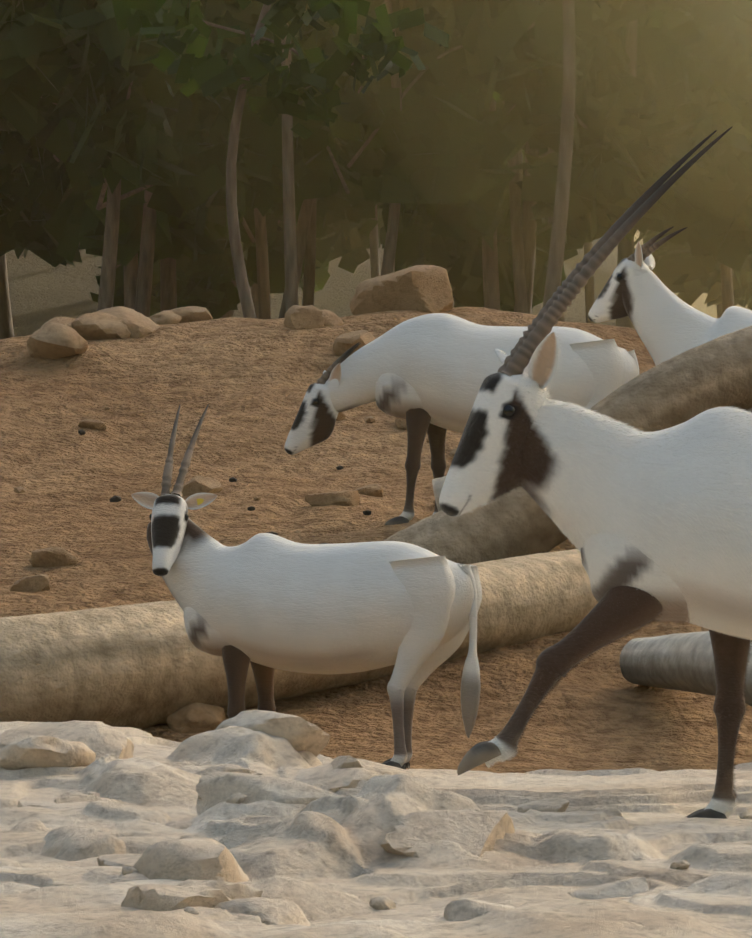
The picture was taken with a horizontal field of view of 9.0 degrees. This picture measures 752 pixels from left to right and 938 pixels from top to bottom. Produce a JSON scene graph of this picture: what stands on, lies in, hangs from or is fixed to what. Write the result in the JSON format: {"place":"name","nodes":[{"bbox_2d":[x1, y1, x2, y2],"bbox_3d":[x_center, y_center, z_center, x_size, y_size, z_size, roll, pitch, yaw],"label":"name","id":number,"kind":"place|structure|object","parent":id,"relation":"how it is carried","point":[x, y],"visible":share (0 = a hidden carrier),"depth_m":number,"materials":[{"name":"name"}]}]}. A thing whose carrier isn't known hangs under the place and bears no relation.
{"place":"outdoors","nodes":[
{"label":"outdoors","id":0,"kind":"place"},
{"bbox_2d":[0,239,751,772],"bbox_3d":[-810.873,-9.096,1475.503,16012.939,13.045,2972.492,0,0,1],"label":"ground","id":1,"kind":"structure","parent":0,"point":[46,515],"depth_m":26.53,"materials":[{"name":"brown soil"}]},
{"bbox_2d":[2,254,13,336],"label":"tree","id":2,"kind":"object","parent":1,"relation":"on","point":[6,285],"depth_m":68.36,"materials":[{"name":"brown plant"}]},
{"bbox_2d":[5,286,11,336],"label":"tree","id":3,"kind":"object","parent":1,"relation":"on","point":[9,316],"depth_m":59.52,"materials":[{"name":"brown plant"}]},
{"bbox_2d":[14,486,25,492],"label":"pebble","id":4,"kind":"object","parent":1,"relation":"on","point":[18,490],"depth_m":26.28,"materials":[{"name":"brown stone"}]},
{"bbox_2d":[10,574,49,591],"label":"rock","id":5,"kind":"object","parent":1,"relation":"on","point":[38,583],"depth_m":22.40,"materials":[{"name":"brown stone"}]},
{"bbox_2d":[0,98,81,338],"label":"tree","id":6,"kind":"object","parent":1,"relation":"on","point":[25,174],"depth_m":51.15,"materials":[{"name":"green plant"}]},
{"bbox_2d":[29,546,77,566],"bbox_3d":[-1.588,0.445,23.366,0.205,0.136,0.258,0,0,-26],"label":"rock","id":7,"kind":"object","parent":1,"relation":"on","point":[49,559],"depth_m":23.29,"materials":[{"name":"brown stone"}]},
{"bbox_2d":[27,322,87,358],"bbox_3d":[-1.981,-0.769,29.684,0.357,0.261,0.437,4,12,-40],"label":"ridge rock","id":8,"kind":"object","parent":1,"relation":"on","point":[60,331],"depth_m":29.57,"materials":[{"name":"beige stone"}]},
{"bbox_2d":[41,317,75,327],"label":"ridge rock","id":9,"kind":"object","parent":1,"relation":"on","point":[67,321],"depth_m":30.43,"materials":[{"name":"beige stone"}]},
{"bbox_2d":[78,429,85,434],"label":"pebble","id":10,"kind":"object","parent":1,"relation":"on","point":[81,432],"depth_m":27.72,"materials":[{"name":"brown"}]},
{"bbox_2d":[78,419,106,430],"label":"rock","id":11,"kind":"object","parent":1,"relation":"on","point":[86,423],"depth_m":27.88,"materials":[{"name":"brown stone"}]},
{"bbox_2d":[71,312,130,339],"bbox_3d":[-1.758,-0.860,30.279,0.362,0.266,0.350,0,0,-15],"label":"ridge rock","id":12,"kind":"object","parent":1,"relation":"on","point":[112,328],"depth_m":30.16,"materials":[{"name":"beige stone"}]},
{"bbox_2d":[110,495,121,501],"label":"pebble","id":13,"kind":"object","parent":1,"relation":"on","point":[116,499],"depth_m":25.78,"materials":[{"name":"brown stone"}]},
{"bbox_2d":[97,306,159,338],"bbox_3d":[-1.625,-0.875,30.442,0.472,0.238,0.596,-15,21,-35],"label":"ridge boulder","id":14,"kind":"object","parent":1,"relation":"on","point":[128,316],"depth_m":30.34,"materials":[{"name":"beige stone"}]},
{"bbox_2d":[135,100,161,316],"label":"slim tree","id":15,"kind":"object","parent":1,"relation":"on","point":[147,235],"depth_m":48.53,"materials":[{"name":"brown plant"}]},
{"bbox_2d":[44,0,281,309],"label":"tree","id":16,"kind":"object","parent":1,"relation":"on","point":[73,216],"depth_m":49.09,"materials":[{"name":"green plant"}]},
{"bbox_2d":[149,310,180,324],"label":"ridge rock","id":17,"kind":"object","parent":1,"relation":"on","point":[168,315],"depth_m":30.88,"materials":[{"name":"beige stone"}]},
{"bbox_2d":[160,257,176,311],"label":"tree","id":18,"kind":"object","parent":1,"relation":"on","point":[166,288],"depth_m":53.28,"materials":[{"name":"brown plant"}]},
{"bbox_2d":[0,0,339,310],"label":"tree","id":19,"kind":"object","parent":1,"relation":"on","point":[92,102],"depth_m":45.82,"materials":[{"name":"green plant"}]},
{"bbox_2d":[171,306,212,322],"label":"ridge rock","id":20,"kind":"object","parent":1,"relation":"on","point":[195,317],"depth_m":31.00,"materials":[{"name":"beige stone"}]},
{"bbox_2d":[166,702,225,732],"bbox_3d":[-0.750,1.057,20.244,0.233,0.176,0.304,10,15,11],"label":"rock","id":21,"kind":"object","parent":1,"relation":"on","point":[208,720],"depth_m":20.14,"materials":[{"name":"brown stone"}]},
{"bbox_2d":[182,476,222,495],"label":"rock","id":22,"kind":"object","parent":1,"relation":"on","point":[191,488],"depth_m":25.65,"materials":[{"name":"brown stone"}]},
{"bbox_2d":[229,477,236,481],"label":"pebble","id":23,"kind":"object","parent":1,"relation":"on","point":[232,479],"depth_m":26.37,"materials":[{"name":"brown stone"}]},
{"bbox_2d":[90,173,382,318],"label":"tree","id":24,"kind":"object","parent":1,"relation":"on","point":[206,275],"depth_m":60.66,"materials":[{"name":"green plant"}]},
{"bbox_2d":[224,208,270,318],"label":"tree","id":25,"kind":"object","parent":1,"relation":"on","point":[265,288],"depth_m":59.45,"materials":[{"name":"brown plant"}]},
{"bbox_2d":[204,0,298,311],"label":"slim tree","id":26,"kind":"object","parent":1,"relation":"on","point":[287,156],"depth_m":45.58,"materials":[{"name":"brown plant"}]},
{"bbox_2d":[251,283,257,318],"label":"tree","id":27,"kind":"object","parent":1,"relation":"on","point":[254,286],"depth_m":67.07,"materials":[{"name":"brown plant"}]},
{"bbox_2d":[112,0,448,318],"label":"tree sapling","id":28,"kind":"object","parent":1,"relation":"on","point":[191,70],"depth_m":34.72,"materials":[{"name":"green plant"}]},
{"bbox_2d":[278,198,313,318],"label":"slim tree","id":29,"kind":"object","parent":1,"relation":"on","point":[307,204],"depth_m":48.38,"materials":[{"name":"brown plant"}]},
{"bbox_2d":[0,549,597,728],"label":"palm log","id":30,"kind":"object","parent":1,"relation":"on","point":[147,643],"depth_m":20.06,"materials":[{"name":"beige wood"}]},
{"bbox_2d":[284,305,324,329],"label":"ridge rock","id":31,"kind":"object","parent":1,"relation":"on","point":[302,313],"depth_m":30.08,"materials":[{"name":"beige stone"}]},
{"bbox_2d":[280,221,330,291],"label":"tree","id":32,"kind":"object","parent":1,"relation":"on","point":[319,270],"depth_m":76.61,"materials":[{"name":"green plant"}]},
{"bbox_2d":[131,404,481,769],"bbox_3d":[-0.258,0.490,19.102,1.493,1.520,0.620,0,0,21],"label":"oryx","id":33,"kind":"object","parent":1,"relation":"on","point":[405,572],"depth_m":18.85,"materials":[{"name":"fur"}]},
{"bbox_2d":[223,54,402,305],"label":"tree","id":34,"kind":"object","parent":1,"relation":"on","point":[348,115],"depth_m":51.05,"materials":[{"name":"green plant"}]},
{"bbox_2d":[305,490,359,505],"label":"rock","id":35,"kind":"object","parent":1,"relation":"on","point":[324,500],"depth_m":25.28,"materials":[{"name":"brown stone"}]},
{"bbox_2d":[321,309,343,326],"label":"ridge rock","id":36,"kind":"object","parent":1,"relation":"on","point":[335,318],"depth_m":30.23,"materials":[{"name":"beige stone"}]},
{"bbox_2d":[336,412,345,420],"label":"rock","id":37,"kind":"object","parent":1,"relation":"on","point":[341,416],"depth_m":28.17,"materials":[{"name":"brown stone"}]},
{"bbox_2d":[315,202,385,273],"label":"tree","id":38,"kind":"object","parent":1,"relation":"on","point":[355,259],"depth_m":73.31,"materials":[{"name":"green plant"}]},
{"bbox_2d":[333,330,375,355],"bbox_3d":[-0.114,-0.767,29.596,0.281,0.196,0.382,8,2,31],"label":"ridge rock","id":39,"kind":"object","parent":1,"relation":"on","point":[352,338],"depth_m":29.47,"materials":[{"name":"beige stone"}]},
{"bbox_2d":[363,510,370,514],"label":"pebble","id":40,"kind":"object","parent":1,"relation":"on","point":[367,512],"depth_m":24.90,"materials":[{"name":"brown stone"}]},
{"bbox_2d":[356,484,383,496],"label":"rock","id":41,"kind":"object","parent":1,"relation":"on","point":[377,490],"depth_m":26.00,"materials":[{"name":"brown stone"}]},
{"bbox_2d":[365,416,374,422],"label":"rock","id":42,"kind":"object","parent":1,"relation":"on","point":[371,420],"depth_m":28.17,"materials":[{"name":"brown stone"}]},
{"bbox_2d":[0,721,751,937],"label":"ledge rock","id":43,"kind":"object","parent":1,"relation":"on","point":[92,907],"depth_m":10.19,"materials":[{"name":"stone"}]},
{"bbox_2d":[0,735,95,769],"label":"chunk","id":44,"kind":"object","parent":43,"relation":"on","point":[47,748],"depth_m":12.44,"materials":[{"name":"stone"}]},
{"bbox_2d":[17,797,111,809],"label":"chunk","id":45,"kind":"object","parent":43,"relation":"on","point":[46,802],"depth_m":11.60,"materials":[{"name":"stone"}]},
{"bbox_2d":[0,720,133,760],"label":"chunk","id":46,"kind":"object","parent":43,"relation":"on","point":[112,744],"depth_m":12.89,"materials":[{"name":"stone"}]},
{"bbox_2d":[41,824,125,860],"bbox_3d":[-0.645,0.916,10.833,0.353,0.215,0.266,0,0,-19],"label":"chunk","id":47,"kind":"object","parent":43,"relation":"on","point":[90,845],"depth_m":10.79,"materials":[{"name":"stone"}]},
{"bbox_2d":[83,791,99,796],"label":"pebble","id":48,"kind":"object","parent":43,"relation":"on","point":[92,793],"depth_m":12.15,"materials":[{"name":"stone"}]},
{"bbox_2d":[40,836,180,856],"bbox_3d":[-0.562,0.913,10.897,0.463,0.156,0.254,3,7,-10],"label":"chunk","id":49,"kind":"object","parent":43,"relation":"on","point":[138,844],"depth_m":10.83,"materials":[{"name":"stone"}]},
{"bbox_2d":[97,854,141,866],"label":"chunk","id":50,"kind":"object","parent":43,"relation":"on","point":[114,860],"depth_m":10.51,"materials":[{"name":"stone"}]},
{"bbox_2d":[103,872,148,884],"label":"chunk","id":51,"kind":"object","parent":43,"relation":"on","point":[128,877],"depth_m":9.75,"materials":[{"name":"stone"}]},
{"bbox_2d":[122,866,137,874],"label":"pebble","id":52,"kind":"object","parent":43,"relation":"on","point":[128,869],"depth_m":9.83,"materials":[{"name":"stone"}]},
{"bbox_2d":[121,884,231,910],"bbox_3d":[-0.353,0.897,9.318,0.212,0.195,0.368,0,0,41],"label":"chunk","id":53,"kind":"object","parent":43,"relation":"on","point":[161,897],"depth_m":9.18,"materials":[{"name":"stone"}]},
{"bbox_2d":[165,820,192,828],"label":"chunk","id":54,"kind":"object","parent":43,"relation":"on","point":[179,824],"depth_m":11.29,"materials":[{"name":"stone"}]},
{"bbox_2d":[133,838,248,882],"bbox_3d":[-0.407,0.875,9.913,0.244,0.220,0.451,2,-4,-17],"label":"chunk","id":55,"kind":"object","parent":43,"relation":"on","point":[212,860],"depth_m":9.75,"materials":[{"name":"stone"}]},
{"bbox_2d":[184,906,198,914],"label":"pebble","id":56,"kind":"object","parent":43,"relation":"on","point":[193,910],"depth_m":9.06,"materials":[{"name":"stone"}]},
{"bbox_2d":[175,879,262,899],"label":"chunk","id":57,"kind":"object","parent":43,"relation":"on","point":[231,890],"depth_m":9.31,"materials":[{"name":"stone"}]},
{"bbox_2d":[194,764,261,775],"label":"chunk","id":58,"kind":"object","parent":43,"relation":"on","point":[228,768],"depth_m":12.73,"materials":[{"name":"stone"}]},
{"bbox_2d":[226,793,245,803],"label":"pebble","id":59,"kind":"object","parent":43,"relation":"on","point":[236,798],"depth_m":11.34,"materials":[{"name":"stone"}]},
{"bbox_2d":[218,827,254,848],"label":"chunk","id":60,"kind":"object","parent":43,"relation":"on","point":[232,839],"depth_m":10.49,"materials":[{"name":"stone"}]},
{"bbox_2d":[214,897,309,925],"bbox_3d":[-0.206,0.900,9.174,0.251,0.156,0.291,0,0,-20],"label":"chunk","id":61,"kind":"object","parent":43,"relation":"on","point":[278,910],"depth_m":9.16,"materials":[{"name":"stone"}]},
{"bbox_2d":[196,770,338,814],"bbox_3d":[-0.212,0.809,11.431,0.440,0.140,0.263,8,6,20],"label":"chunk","id":62,"kind":"object","parent":43,"relation":"on","point":[219,783],"depth_m":11.39,"materials":[{"name":"stone"}]},
{"bbox_2d":[215,710,329,756],"bbox_3d":[-0.296,0.748,13.297,0.393,0.153,0.261,-8,-10,40],"label":"boulder","id":63,"kind":"object","parent":43,"relation":"on","point":[305,732],"depth_m":13.18,"materials":[{"name":"stone"}]},
{"bbox_2d":[251,875,375,920],"bbox_3d":[-0.102,0.905,9.488,0.408,0.133,0.254,15,10,-11],"label":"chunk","id":64,"kind":"object","parent":43,"relation":"on","point":[321,903],"depth_m":9.47,"materials":[{"name":"stone"}]},
{"bbox_2d":[294,768,380,792],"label":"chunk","id":65,"kind":"object","parent":43,"relation":"on","point":[345,777],"depth_m":12.69,"materials":[{"name":"stone"}]},
{"bbox_2d":[292,758,414,776],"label":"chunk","id":66,"kind":"object","parent":65,"relation":"on","point":[388,769],"depth_m":12.88,"materials":[{"name":"stone"}]},
{"bbox_2d":[331,755,365,768],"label":"chunk","id":67,"kind":"object","parent":43,"relation":"on","point":[344,761],"depth_m":12.75,"materials":[{"name":"stone"}]},
{"bbox_2d":[369,896,395,909],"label":"pebble","id":68,"kind":"object","parent":43,"relation":"on","point":[382,903],"depth_m":9.54,"materials":[{"name":"stone"}]},
{"bbox_2d":[380,809,514,857],"bbox_3d":[0.142,0.824,10.263,0.231,0.182,0.332,0,0,21],"label":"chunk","id":69,"kind":"object","parent":43,"relation":"on","point":[424,830],"depth_m":10.22,"materials":[{"name":"stone"}]},
{"bbox_2d":[444,897,515,920],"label":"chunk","id":70,"kind":"object","parent":43,"relation":"on","point":[456,910],"depth_m":9.31,"materials":[{"name":"stone"}]},
{"bbox_2d":[517,798,568,812],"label":"stone chunk","id":71,"kind":"object","parent":43,"relation":"on","point":[557,804],"depth_m":11.57,"materials":[{"name":"beige stone"}]},
{"bbox_2d":[439,127,751,818],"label":"oryx","id":72,"kind":"object","parent":43,"relation":"on","point":[694,484],"depth_m":11.88,"materials":[{"name":"fur"}]},
{"bbox_2d":[589,806,622,816],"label":"chunk","id":73,"kind":"object","parent":43,"relation":"on","point":[610,811],"depth_m":11.66,"materials":[{"name":"beige stone"}]},
{"bbox_2d":[568,877,649,899],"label":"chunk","id":74,"kind":"object","parent":43,"relation":"on","point":[613,890],"depth_m":9.61,"materials":[{"name":"stone"}]},
{"bbox_2d":[670,860,689,868],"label":"pebble","id":75,"kind":"object","parent":43,"relation":"on","point":[680,864],"depth_m":9.95,"materials":[{"name":"stone"}]},
{"bbox_2d":[739,812,751,818],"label":"pebble","id":76,"kind":"object","parent":43,"relation":"on","point":[745,815],"depth_m":11.98,"materials":[{"name":"stone"}]},
{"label":"chunk","id":77,"kind":"object","parent":43,"relation":"on","visible":0},
{"bbox_2d":[54,792,128,803],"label":"rock","id":78,"kind":"object","parent":77,"relation":"on","point":[74,797],"depth_m":11.65,"materials":[{"name":"stone"}]},
{"bbox_2d":[191,0,583,275],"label":"tree","id":79,"kind":"object","parent":1,"relation":"on","point":[322,164],"depth_m":46.88,"materials":[{"name":"green plant"}]},
{"bbox_2d":[395,417,406,429],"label":"rock","id":80,"kind":"object","parent":1,"relation":"on","point":[401,424],"depth_m":28.01,"materials":[{"name":"brown stone"}]},
{"bbox_2d":[350,265,453,314],"bbox_3d":[0.183,-1.085,31.043,0.653,0.460,0.797,-8,5,-28],"label":"ridge boulder","id":81,"kind":"object","parent":1,"relation":"on","point":[420,284],"depth_m":30.79,"materials":[{"name":"beige stone"}]},
{"bbox_2d":[370,164,508,277],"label":"tree","id":82,"kind":"object","parent":1,"relation":"on","point":[372,254],"depth_m":64.92,"materials":[{"name":"brown plant"}]},
{"bbox_2d":[331,14,565,311],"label":"tree","id":83,"kind":"object","parent":1,"relation":"on","point":[473,276],"depth_m":52.21,"materials":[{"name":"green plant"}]},
{"bbox_2d":[450,448,456,455],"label":"rock","id":84,"kind":"object","parent":1,"relation":"on","point":[452,453],"depth_m":27.29,"materials":[{"name":"brown stone"}]},
{"bbox_2d":[285,313,638,524],"bbox_3d":[0.445,-0.243,24.583,1.819,1.104,0.501,3,0,3],"label":"oryx","id":85,"kind":"object","parent":1,"relation":"on","point":[412,415],"depth_m":24.46,"materials":[{"name":"fur"}]},
{"bbox_2d":[507,0,527,313],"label":"slim tree","id":86,"kind":"object","parent":1,"relation":"on","point":[516,274],"depth_m":47.63,"materials":[{"name":"brown plant"}]},
{"bbox_2d":[382,0,713,313],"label":"tree","id":87,"kind":"object","parent":1,"relation":"on","point":[410,77],"depth_m":48.36,"materials":[{"name":"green plant"}]},
{"bbox_2d":[504,161,594,323],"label":"tree","id":88,"kind":"object","parent":1,"relation":"on","point":[588,301],"depth_m":63.88,"materials":[{"name":"brown plant"}]},
{"bbox_2d":[543,0,575,305],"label":"slim tree","id":89,"kind":"object","parent":1,"relation":"on","point":[561,239],"depth_m":43.74,"materials":[{"name":"brown plant"}]},
{"bbox_2d":[384,326,751,563],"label":"palm log","id":90,"kind":"object","parent":1,"relation":"on","point":[676,371],"depth_m":22.77,"materials":[{"name":"brown wood"}]},
{"bbox_2d":[418,0,751,191],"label":"tree","id":91,"kind":"object","parent":1,"relation":"on","point":[693,60],"depth_m":53.68,"materials":[{"name":"green plant"}]},
{"bbox_2d":[432,408,751,511],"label":"oryx","id":92,"kind":"object","parent":1,"relation":"on","point":[437,483],"depth_m":23.76,"materials":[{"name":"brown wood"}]},
{"bbox_2d":[548,5,698,321],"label":"tree","id":93,"kind":"object","parent":1,"relation":"on","point":[551,218],"depth_m":56.98,"materials":[{"name":"green plant"}]},
{"bbox_2d":[500,7,751,312],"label":"tree","id":94,"kind":"object","parent":1,"relation":"on","point":[571,253],"depth_m":57.45,"materials":[{"name":"green plant"}]},
{"bbox_2d":[507,0,751,328],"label":"tree","id":95,"kind":"object","parent":1,"relation":"on","point":[597,202],"depth_m":47.27,"materials":[{"name":"green plant"}]},
{"bbox_2d":[588,226,751,364],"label":"oryx","id":96,"kind":"object","parent":1,"relation":"on","point":[659,337],"depth_m":24.98,"materials":[{"name":"fur"}]},
{"bbox_2d":[617,230,751,317],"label":"tree","id":97,"kind":"object","parent":1,"relation":"on","point":[690,276],"depth_m":69.23,"materials":[{"name":"green plant"}]},
{"bbox_2d":[619,631,751,705],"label":"dead log","id":98,"kind":"object","parent":1,"relation":"on","point":[671,663],"depth_m":19.96,"materials":[{"name":"grey wood"}]},
{"bbox_2d":[0,0,751,937],"label":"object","id":99,"kind":"structure","parent":0,"point":[699,304],"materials":[{"name":"green plant"}]}
]}

